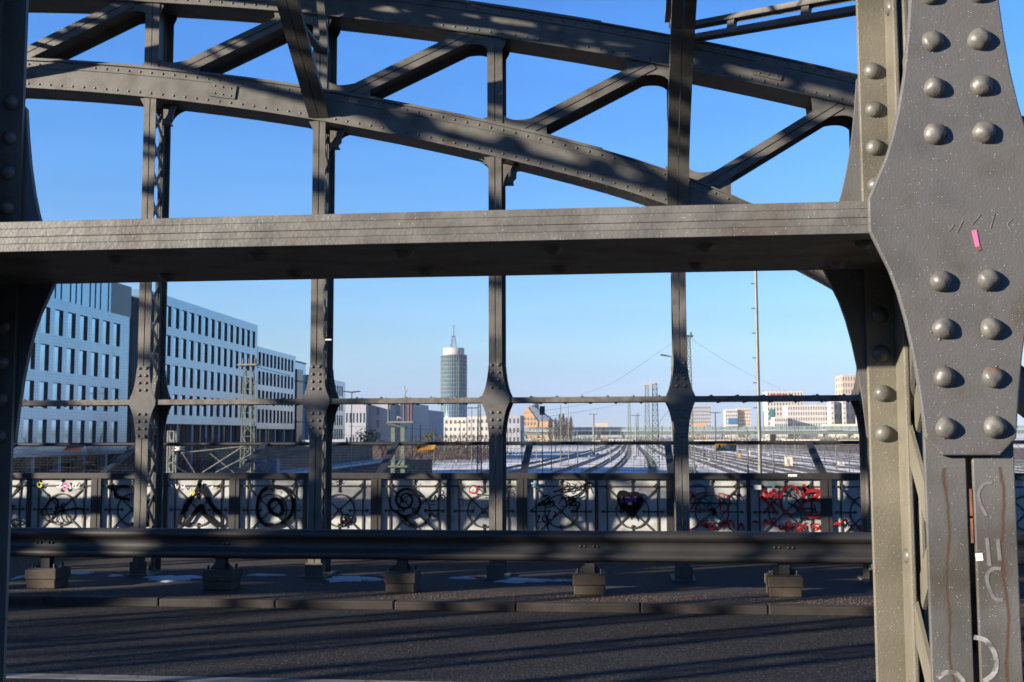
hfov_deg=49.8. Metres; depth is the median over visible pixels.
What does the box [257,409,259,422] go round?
window
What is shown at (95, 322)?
window
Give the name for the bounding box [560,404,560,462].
yard mast
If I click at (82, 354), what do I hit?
window
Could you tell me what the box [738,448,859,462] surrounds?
railway track
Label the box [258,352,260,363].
window
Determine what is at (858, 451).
railway track
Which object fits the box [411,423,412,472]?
yard mast
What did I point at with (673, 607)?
kerb
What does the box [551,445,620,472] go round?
railway track
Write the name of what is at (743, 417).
hotel block
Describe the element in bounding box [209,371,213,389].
window
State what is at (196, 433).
ground floor
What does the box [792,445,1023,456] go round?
railway track
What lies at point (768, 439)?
railway wagon
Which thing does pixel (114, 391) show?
window
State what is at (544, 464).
railway track
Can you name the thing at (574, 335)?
sky
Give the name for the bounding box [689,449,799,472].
railway track
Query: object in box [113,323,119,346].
window
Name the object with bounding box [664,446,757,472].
railway track
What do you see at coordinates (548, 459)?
railway track
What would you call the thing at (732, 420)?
banner
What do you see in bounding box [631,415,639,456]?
yard mast
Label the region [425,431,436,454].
green bush
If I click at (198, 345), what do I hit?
window
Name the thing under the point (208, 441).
bare tree
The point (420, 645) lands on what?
road
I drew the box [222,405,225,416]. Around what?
window
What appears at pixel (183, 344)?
window
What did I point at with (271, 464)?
container
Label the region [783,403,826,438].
office block
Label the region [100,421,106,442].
window
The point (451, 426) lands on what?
apartment house
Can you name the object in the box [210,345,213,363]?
window
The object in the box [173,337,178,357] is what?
window
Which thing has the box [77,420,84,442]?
window
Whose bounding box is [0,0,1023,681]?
arch truss
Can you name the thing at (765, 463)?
railway track
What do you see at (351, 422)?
street lamp
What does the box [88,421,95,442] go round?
window
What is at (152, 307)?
window
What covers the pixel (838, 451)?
railway track
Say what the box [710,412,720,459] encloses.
yard mast
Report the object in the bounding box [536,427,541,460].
yard mast
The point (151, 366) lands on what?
window
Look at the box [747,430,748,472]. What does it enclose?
yard mast
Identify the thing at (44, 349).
window
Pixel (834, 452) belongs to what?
railway track
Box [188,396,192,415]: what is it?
window
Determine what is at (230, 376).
window
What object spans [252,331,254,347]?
window
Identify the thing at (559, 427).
poplar
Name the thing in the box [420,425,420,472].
yard mast
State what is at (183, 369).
window
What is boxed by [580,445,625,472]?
railway track
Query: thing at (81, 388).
window
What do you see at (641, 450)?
railway track
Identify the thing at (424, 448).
warning sign
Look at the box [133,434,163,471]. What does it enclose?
bare tree
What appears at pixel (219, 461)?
catenary arm
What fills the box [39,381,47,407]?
window
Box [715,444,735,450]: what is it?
warning sign
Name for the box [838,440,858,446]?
railway wagon
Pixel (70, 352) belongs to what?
window
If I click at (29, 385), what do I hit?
window
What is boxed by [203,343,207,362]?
window
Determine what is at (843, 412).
stair tower
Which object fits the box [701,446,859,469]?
railway track
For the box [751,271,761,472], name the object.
pole
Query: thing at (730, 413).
hotel block
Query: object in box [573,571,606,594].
concrete block
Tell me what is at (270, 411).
window
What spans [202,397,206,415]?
window
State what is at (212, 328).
window
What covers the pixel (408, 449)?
scrub
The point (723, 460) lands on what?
railway track
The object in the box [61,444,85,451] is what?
warning sign
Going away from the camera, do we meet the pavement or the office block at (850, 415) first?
the pavement
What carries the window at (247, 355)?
in the office block at (205, 347)
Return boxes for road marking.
[6,673,438,681]
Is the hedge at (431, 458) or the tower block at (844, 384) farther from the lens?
the tower block at (844, 384)
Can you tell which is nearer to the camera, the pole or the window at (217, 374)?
the pole
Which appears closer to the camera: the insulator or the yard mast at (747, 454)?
the insulator
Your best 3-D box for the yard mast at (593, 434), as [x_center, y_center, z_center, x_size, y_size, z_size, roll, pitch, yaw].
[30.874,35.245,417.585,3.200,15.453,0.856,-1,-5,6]
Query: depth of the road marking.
7.75 m
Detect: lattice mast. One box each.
[166,431,176,472]
[237,354,290,472]
[477,404,481,471]
[628,403,631,462]
[643,379,651,466]
[651,378,659,466]
[687,332,694,472]
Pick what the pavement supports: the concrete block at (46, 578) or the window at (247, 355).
the concrete block at (46, 578)
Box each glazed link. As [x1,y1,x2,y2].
[107,296,133,472]
[284,361,306,446]
[293,369,303,446]
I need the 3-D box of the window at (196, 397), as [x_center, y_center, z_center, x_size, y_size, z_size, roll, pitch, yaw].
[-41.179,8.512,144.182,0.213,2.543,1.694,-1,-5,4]
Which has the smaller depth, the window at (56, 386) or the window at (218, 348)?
the window at (56, 386)
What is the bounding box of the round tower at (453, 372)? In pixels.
[440,325,466,416]
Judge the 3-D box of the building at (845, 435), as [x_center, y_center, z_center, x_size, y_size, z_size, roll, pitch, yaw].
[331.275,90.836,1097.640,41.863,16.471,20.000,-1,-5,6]
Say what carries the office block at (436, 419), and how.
on the ground
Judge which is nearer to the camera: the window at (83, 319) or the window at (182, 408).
the window at (83, 319)
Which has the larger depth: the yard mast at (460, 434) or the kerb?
the yard mast at (460, 434)
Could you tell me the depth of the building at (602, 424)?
1341.86 m
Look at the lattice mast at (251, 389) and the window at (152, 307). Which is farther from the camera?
the window at (152, 307)
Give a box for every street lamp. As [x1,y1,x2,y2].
[343,391,360,469]
[660,354,672,452]
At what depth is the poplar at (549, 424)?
848.64 m
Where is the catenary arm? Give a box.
[177,447,251,472]
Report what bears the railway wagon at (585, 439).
on the ground
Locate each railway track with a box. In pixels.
[478,445,608,472]
[506,445,612,472]
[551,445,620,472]
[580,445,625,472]
[605,445,630,472]
[637,445,657,472]
[648,446,698,472]
[659,446,737,472]
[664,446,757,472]
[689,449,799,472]
[689,451,778,472]
[690,446,853,472]
[690,447,817,472]
[692,448,834,472]
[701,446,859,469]
[708,446,859,466]
[736,445,1023,471]
[738,446,1016,472]
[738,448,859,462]
[739,445,1023,468]
[740,447,859,460]
[744,445,1023,466]
[751,445,1018,463]
[756,445,1023,463]
[766,445,1023,460]
[772,445,1021,458]
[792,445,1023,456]
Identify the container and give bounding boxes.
[255,460,266,472]
[266,459,279,472]
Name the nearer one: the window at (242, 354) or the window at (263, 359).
the window at (242, 354)
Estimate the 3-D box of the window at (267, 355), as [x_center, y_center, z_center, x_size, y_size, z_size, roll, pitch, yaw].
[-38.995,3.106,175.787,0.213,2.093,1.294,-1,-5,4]
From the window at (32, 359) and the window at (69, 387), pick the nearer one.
the window at (32, 359)
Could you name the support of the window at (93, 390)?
in the office block at (80, 349)
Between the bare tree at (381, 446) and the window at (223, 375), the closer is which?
the window at (223, 375)
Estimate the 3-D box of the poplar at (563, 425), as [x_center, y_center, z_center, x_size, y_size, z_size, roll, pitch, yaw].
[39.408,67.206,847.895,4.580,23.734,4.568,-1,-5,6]
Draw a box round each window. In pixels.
[23,419,32,442]
[24,380,33,407]
[28,342,34,368]
[37,419,46,442]
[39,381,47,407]
[40,344,48,370]
[41,307,49,333]
[51,420,59,442]
[52,383,60,408]
[53,346,61,371]
[54,309,62,335]
[64,420,72,442]
[65,384,73,409]
[66,348,74,373]
[67,312,75,338]
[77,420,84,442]
[78,385,85,409]
[79,350,86,374]
[80,315,87,340]
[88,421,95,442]
[89,386,96,410]
[90,352,97,376]
[91,318,98,342]
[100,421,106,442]
[101,387,107,410]
[102,354,108,377]
[103,320,109,344]
[111,388,117,411]
[111,421,117,442]
[112,355,118,378]
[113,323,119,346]
[150,332,153,352]
[150,363,152,382]
[151,303,154,322]
[165,364,169,384]
[166,335,170,355]
[167,306,170,326]
[172,394,176,414]
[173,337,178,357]
[173,365,177,385]
[174,308,178,328]
[180,395,184,414]
[181,338,185,358]
[181,367,185,386]
[182,310,186,330]
[188,368,192,387]
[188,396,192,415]
[189,313,193,332]
[189,340,193,359]
[195,369,199,388]
[195,396,199,415]
[196,342,200,361]
[197,315,200,334]
[202,370,206,389]
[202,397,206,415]
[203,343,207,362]
[204,317,207,336]
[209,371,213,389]
[209,398,212,416]
[210,319,214,337]
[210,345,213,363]
[215,398,219,416]
[216,347,220,364]
[216,372,219,390]
[217,321,220,339]
[222,373,225,391]
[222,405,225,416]
[223,322,226,340]
[223,348,226,366]
[228,374,231,392]
[228,405,231,416]
[229,324,232,342]
[229,349,232,367]
[234,375,237,392]
[234,405,237,417]
[235,326,238,343]
[235,351,238,368]
[240,352,243,369]
[240,376,243,393]
[241,328,244,345]
[246,330,249,346]
[246,353,249,370]
[246,378,248,393]
[246,405,248,417]
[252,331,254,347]
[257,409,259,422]
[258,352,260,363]
[258,371,260,383]
[262,353,264,365]
[262,372,264,384]
[265,410,267,422]
[266,354,268,366]
[269,410,271,422]
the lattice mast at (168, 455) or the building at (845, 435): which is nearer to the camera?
the lattice mast at (168, 455)
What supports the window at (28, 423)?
in the office block at (80, 349)
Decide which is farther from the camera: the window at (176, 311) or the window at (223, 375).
the window at (223, 375)
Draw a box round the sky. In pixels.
[25,0,1023,430]
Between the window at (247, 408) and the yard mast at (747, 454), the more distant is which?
the yard mast at (747, 454)
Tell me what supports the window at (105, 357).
in the office block at (80, 349)
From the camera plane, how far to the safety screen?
16.61 m
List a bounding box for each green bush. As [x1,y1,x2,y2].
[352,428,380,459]
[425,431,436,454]
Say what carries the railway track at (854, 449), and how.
on the ground
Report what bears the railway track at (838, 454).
on the yard ballast
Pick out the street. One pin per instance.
(416, 463)
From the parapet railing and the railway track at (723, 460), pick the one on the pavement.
the parapet railing
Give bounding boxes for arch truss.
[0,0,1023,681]
[22,0,1023,584]
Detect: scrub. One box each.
[368,432,488,461]
[524,434,858,440]
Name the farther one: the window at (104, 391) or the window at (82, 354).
the window at (104, 391)
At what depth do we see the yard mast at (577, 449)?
258.48 m
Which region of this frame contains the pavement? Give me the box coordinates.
[9,557,1023,612]
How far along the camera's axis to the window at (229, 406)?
157.82 m
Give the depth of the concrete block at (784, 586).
10.99 m
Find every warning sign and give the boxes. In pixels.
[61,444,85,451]
[413,445,435,451]
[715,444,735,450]
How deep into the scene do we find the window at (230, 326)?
158.83 m
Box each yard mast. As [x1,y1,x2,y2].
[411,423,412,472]
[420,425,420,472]
[455,422,465,460]
[465,407,477,468]
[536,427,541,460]
[540,406,544,472]
[544,427,558,469]
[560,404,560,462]
[568,411,568,458]
[577,430,577,466]
[589,414,595,454]
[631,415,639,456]
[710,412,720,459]
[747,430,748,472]
[763,410,764,454]
[770,434,775,472]
[828,430,842,469]
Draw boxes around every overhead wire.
[301,434,484,436]
[511,430,645,440]
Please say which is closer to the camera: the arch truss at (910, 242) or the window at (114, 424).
the arch truss at (910, 242)
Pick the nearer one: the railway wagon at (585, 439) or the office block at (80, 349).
the office block at (80, 349)
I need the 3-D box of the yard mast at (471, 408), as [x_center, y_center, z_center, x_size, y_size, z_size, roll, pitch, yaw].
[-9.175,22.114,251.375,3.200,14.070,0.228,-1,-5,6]
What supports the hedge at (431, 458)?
on the yard ballast
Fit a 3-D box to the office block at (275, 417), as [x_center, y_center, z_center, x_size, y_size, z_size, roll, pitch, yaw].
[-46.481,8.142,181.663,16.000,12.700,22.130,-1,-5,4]
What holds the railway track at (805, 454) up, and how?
on the yard ballast
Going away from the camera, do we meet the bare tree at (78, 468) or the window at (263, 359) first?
the bare tree at (78, 468)
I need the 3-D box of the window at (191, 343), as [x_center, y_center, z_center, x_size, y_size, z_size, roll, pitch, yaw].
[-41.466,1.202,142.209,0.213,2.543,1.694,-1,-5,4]
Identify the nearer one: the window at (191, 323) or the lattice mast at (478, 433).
the window at (191, 323)
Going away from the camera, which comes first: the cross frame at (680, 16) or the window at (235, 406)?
the cross frame at (680, 16)
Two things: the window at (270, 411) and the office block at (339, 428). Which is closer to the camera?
the window at (270, 411)
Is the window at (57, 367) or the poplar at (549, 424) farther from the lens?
the poplar at (549, 424)
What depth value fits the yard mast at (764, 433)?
391.25 m
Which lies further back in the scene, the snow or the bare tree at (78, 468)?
the bare tree at (78, 468)
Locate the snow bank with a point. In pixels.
(359, 463)
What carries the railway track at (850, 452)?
on the ground
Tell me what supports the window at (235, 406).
in the office block at (205, 347)
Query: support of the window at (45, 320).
in the office block at (80, 349)
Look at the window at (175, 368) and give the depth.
137.25 m
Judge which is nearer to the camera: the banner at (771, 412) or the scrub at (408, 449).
the scrub at (408, 449)
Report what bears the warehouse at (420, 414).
on the ground
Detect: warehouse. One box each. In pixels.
[345,404,369,441]
[370,404,396,450]
[397,404,428,452]
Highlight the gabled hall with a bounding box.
[522,403,553,438]
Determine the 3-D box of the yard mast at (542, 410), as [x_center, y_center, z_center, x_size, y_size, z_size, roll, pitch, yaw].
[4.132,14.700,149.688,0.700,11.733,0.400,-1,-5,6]
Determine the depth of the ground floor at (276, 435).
180.94 m
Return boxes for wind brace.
[694,0,855,42]
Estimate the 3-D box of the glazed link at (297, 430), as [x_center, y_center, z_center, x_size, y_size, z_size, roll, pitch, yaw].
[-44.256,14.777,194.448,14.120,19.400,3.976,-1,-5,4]
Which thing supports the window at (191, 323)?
in the office block at (205, 347)
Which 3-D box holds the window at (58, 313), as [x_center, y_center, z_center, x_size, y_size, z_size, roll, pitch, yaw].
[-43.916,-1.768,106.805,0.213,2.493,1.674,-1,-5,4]
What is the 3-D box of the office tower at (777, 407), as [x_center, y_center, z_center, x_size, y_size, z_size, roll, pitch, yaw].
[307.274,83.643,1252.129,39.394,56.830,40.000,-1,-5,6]
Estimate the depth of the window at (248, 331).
166.66 m
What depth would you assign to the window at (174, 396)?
136.82 m
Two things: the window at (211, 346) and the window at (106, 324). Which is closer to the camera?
the window at (106, 324)
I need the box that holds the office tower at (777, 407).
[763,389,802,437]
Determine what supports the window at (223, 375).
in the office block at (205, 347)
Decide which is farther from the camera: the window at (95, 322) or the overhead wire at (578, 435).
the overhead wire at (578, 435)
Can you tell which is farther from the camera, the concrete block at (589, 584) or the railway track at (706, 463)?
the railway track at (706, 463)
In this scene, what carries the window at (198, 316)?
in the office block at (205, 347)
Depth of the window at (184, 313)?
140.47 m
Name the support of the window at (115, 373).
in the office block at (80, 349)
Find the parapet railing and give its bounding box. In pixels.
[11,473,1023,532]
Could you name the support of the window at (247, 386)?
in the office block at (205, 347)
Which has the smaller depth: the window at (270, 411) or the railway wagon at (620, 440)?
the window at (270, 411)
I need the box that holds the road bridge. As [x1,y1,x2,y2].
[524,425,1023,438]
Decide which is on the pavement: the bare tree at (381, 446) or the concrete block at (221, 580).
the concrete block at (221, 580)
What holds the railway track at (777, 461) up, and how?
on the ground
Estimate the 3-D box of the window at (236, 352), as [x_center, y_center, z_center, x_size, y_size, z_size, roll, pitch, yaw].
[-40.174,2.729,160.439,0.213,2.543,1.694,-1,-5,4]
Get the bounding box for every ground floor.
[13,454,107,472]
[129,424,253,472]
[243,429,292,448]
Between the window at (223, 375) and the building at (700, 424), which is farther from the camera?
the building at (700, 424)
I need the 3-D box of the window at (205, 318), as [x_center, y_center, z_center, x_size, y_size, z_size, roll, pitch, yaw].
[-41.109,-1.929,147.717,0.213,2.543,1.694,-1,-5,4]
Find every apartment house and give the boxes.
[444,417,466,446]
[467,416,488,446]
[506,415,523,447]
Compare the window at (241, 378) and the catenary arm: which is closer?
the catenary arm
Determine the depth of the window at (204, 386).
147.61 m
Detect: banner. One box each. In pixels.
[728,418,736,423]
[769,409,773,418]
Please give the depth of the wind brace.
11.45 m
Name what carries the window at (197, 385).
in the office block at (205, 347)
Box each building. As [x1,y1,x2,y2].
[595,423,608,439]
[694,423,706,438]
[822,424,858,440]
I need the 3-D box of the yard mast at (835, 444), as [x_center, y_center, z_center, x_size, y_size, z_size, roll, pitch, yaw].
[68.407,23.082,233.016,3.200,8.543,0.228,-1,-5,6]
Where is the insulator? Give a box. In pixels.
[175,446,184,450]
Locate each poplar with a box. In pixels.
[548,417,552,440]
[553,418,556,439]
[557,414,561,440]
[561,414,565,439]
[565,418,569,439]
[569,415,573,440]
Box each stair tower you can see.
[829,401,834,423]
[841,401,846,423]
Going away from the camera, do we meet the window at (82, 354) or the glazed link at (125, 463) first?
the window at (82, 354)
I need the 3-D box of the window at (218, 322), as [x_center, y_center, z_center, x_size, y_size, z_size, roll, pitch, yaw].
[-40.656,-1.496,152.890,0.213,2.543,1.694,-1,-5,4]
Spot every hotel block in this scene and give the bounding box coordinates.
[688,405,710,438]
[723,409,737,438]
[736,408,749,437]
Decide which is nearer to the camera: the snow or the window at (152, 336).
the snow
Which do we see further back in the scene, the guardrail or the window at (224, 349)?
the window at (224, 349)
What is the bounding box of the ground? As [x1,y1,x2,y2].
[305,434,1023,472]
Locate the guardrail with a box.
[10,527,1023,576]
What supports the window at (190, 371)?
in the office block at (205, 347)
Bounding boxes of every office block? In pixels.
[13,283,131,457]
[130,289,257,425]
[243,346,295,428]
[305,375,344,439]
[429,410,443,448]
[771,417,787,438]
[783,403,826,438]
[827,402,854,423]
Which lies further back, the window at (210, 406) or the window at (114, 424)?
the window at (210, 406)
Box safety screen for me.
[13,440,1023,472]
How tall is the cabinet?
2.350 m
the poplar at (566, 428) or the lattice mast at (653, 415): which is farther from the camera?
the poplar at (566, 428)
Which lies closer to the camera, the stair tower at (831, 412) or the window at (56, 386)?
the window at (56, 386)
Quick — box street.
[332,460,431,472]
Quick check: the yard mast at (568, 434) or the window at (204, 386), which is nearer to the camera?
the window at (204, 386)
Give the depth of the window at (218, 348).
153.23 m
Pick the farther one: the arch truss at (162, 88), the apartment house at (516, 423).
the apartment house at (516, 423)
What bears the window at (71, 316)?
in the office block at (80, 349)
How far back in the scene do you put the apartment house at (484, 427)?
694.03 m
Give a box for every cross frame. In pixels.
[275,0,328,117]
[665,0,696,205]
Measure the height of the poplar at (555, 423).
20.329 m
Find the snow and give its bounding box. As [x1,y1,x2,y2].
[10,571,572,582]
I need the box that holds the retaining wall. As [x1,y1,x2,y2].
[204,445,371,472]
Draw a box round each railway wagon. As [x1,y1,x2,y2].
[574,439,601,440]
[609,439,632,440]
[761,438,783,440]
[784,439,819,445]
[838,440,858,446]
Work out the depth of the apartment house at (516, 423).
641.60 m
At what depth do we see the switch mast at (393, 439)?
60.62 m
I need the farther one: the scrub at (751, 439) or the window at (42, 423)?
the scrub at (751, 439)
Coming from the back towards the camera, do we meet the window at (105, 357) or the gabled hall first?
the gabled hall
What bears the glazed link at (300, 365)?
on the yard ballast
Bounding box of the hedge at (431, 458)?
[399,447,475,462]
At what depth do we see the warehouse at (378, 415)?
340.41 m
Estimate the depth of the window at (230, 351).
158.36 m
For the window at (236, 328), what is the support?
in the office block at (205, 347)
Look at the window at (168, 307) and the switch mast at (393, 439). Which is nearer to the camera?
the switch mast at (393, 439)
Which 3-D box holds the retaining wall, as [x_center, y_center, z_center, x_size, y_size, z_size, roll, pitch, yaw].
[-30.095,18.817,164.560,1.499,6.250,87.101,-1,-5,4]
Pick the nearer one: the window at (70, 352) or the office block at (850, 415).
the window at (70, 352)
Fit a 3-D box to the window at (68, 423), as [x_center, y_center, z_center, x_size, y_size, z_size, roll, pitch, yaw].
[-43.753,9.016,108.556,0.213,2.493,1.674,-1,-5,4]
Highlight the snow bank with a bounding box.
[280,458,399,472]
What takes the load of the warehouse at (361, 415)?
on the ground
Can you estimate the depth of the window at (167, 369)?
134.80 m
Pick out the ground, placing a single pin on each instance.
(636, 461)
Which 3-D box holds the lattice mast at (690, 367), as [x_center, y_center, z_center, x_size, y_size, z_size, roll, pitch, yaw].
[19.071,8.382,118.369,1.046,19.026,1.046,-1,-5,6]
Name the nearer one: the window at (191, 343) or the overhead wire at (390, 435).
the overhead wire at (390, 435)
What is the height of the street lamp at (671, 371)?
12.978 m
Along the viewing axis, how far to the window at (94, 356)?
114.83 m
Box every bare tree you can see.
[69,446,102,472]
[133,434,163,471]
[200,435,222,448]
[378,439,390,457]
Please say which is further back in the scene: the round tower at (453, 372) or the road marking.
the round tower at (453, 372)
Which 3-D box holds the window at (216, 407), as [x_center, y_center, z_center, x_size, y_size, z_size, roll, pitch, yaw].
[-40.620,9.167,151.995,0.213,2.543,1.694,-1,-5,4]
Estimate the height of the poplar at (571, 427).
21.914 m
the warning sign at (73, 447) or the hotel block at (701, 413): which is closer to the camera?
the warning sign at (73, 447)
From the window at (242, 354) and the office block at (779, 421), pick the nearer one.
the window at (242, 354)
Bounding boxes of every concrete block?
[25,566,70,588]
[202,568,242,590]
[384,570,420,592]
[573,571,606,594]
[764,573,803,596]
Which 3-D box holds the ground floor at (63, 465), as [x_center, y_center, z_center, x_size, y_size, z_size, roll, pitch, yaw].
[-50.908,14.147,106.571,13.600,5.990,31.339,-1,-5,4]
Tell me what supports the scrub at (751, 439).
on the ground
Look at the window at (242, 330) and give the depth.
163.91 m
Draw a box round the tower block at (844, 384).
[835,375,855,401]
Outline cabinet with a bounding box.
[784,456,792,465]
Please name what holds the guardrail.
on the concrete block at (46, 578)
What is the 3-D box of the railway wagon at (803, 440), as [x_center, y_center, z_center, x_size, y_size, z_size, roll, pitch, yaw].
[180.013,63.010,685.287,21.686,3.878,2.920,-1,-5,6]
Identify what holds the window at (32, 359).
in the office block at (80, 349)
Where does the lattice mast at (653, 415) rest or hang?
on the ground
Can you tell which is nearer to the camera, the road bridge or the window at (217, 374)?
the window at (217, 374)
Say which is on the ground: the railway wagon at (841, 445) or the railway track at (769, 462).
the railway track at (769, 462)
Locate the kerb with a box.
[8,594,1023,617]
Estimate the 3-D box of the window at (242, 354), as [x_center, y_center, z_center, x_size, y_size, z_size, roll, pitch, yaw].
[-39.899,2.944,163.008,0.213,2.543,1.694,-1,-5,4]
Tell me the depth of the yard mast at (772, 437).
146.41 m
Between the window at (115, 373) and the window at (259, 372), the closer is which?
the window at (115, 373)
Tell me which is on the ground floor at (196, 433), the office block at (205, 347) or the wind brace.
the office block at (205, 347)
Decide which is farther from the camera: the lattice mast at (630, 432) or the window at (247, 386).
the lattice mast at (630, 432)
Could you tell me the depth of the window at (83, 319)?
112.43 m
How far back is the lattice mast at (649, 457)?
257.29 m
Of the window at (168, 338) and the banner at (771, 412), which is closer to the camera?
the window at (168, 338)
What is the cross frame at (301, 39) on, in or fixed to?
attached to the arch truss at (910, 242)
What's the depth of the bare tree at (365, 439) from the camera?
202.89 m
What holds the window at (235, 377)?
in the office block at (205, 347)
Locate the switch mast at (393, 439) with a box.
[386,386,415,472]
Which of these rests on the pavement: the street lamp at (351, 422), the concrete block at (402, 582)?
the concrete block at (402, 582)
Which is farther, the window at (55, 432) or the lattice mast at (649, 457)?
the lattice mast at (649, 457)
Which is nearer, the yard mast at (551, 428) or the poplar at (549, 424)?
the yard mast at (551, 428)
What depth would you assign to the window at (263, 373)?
174.04 m
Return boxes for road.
[6,604,1023,681]
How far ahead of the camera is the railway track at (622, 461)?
303.42 m
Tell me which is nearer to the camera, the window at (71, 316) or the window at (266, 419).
the window at (71, 316)
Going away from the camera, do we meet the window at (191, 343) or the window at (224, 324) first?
the window at (191, 343)

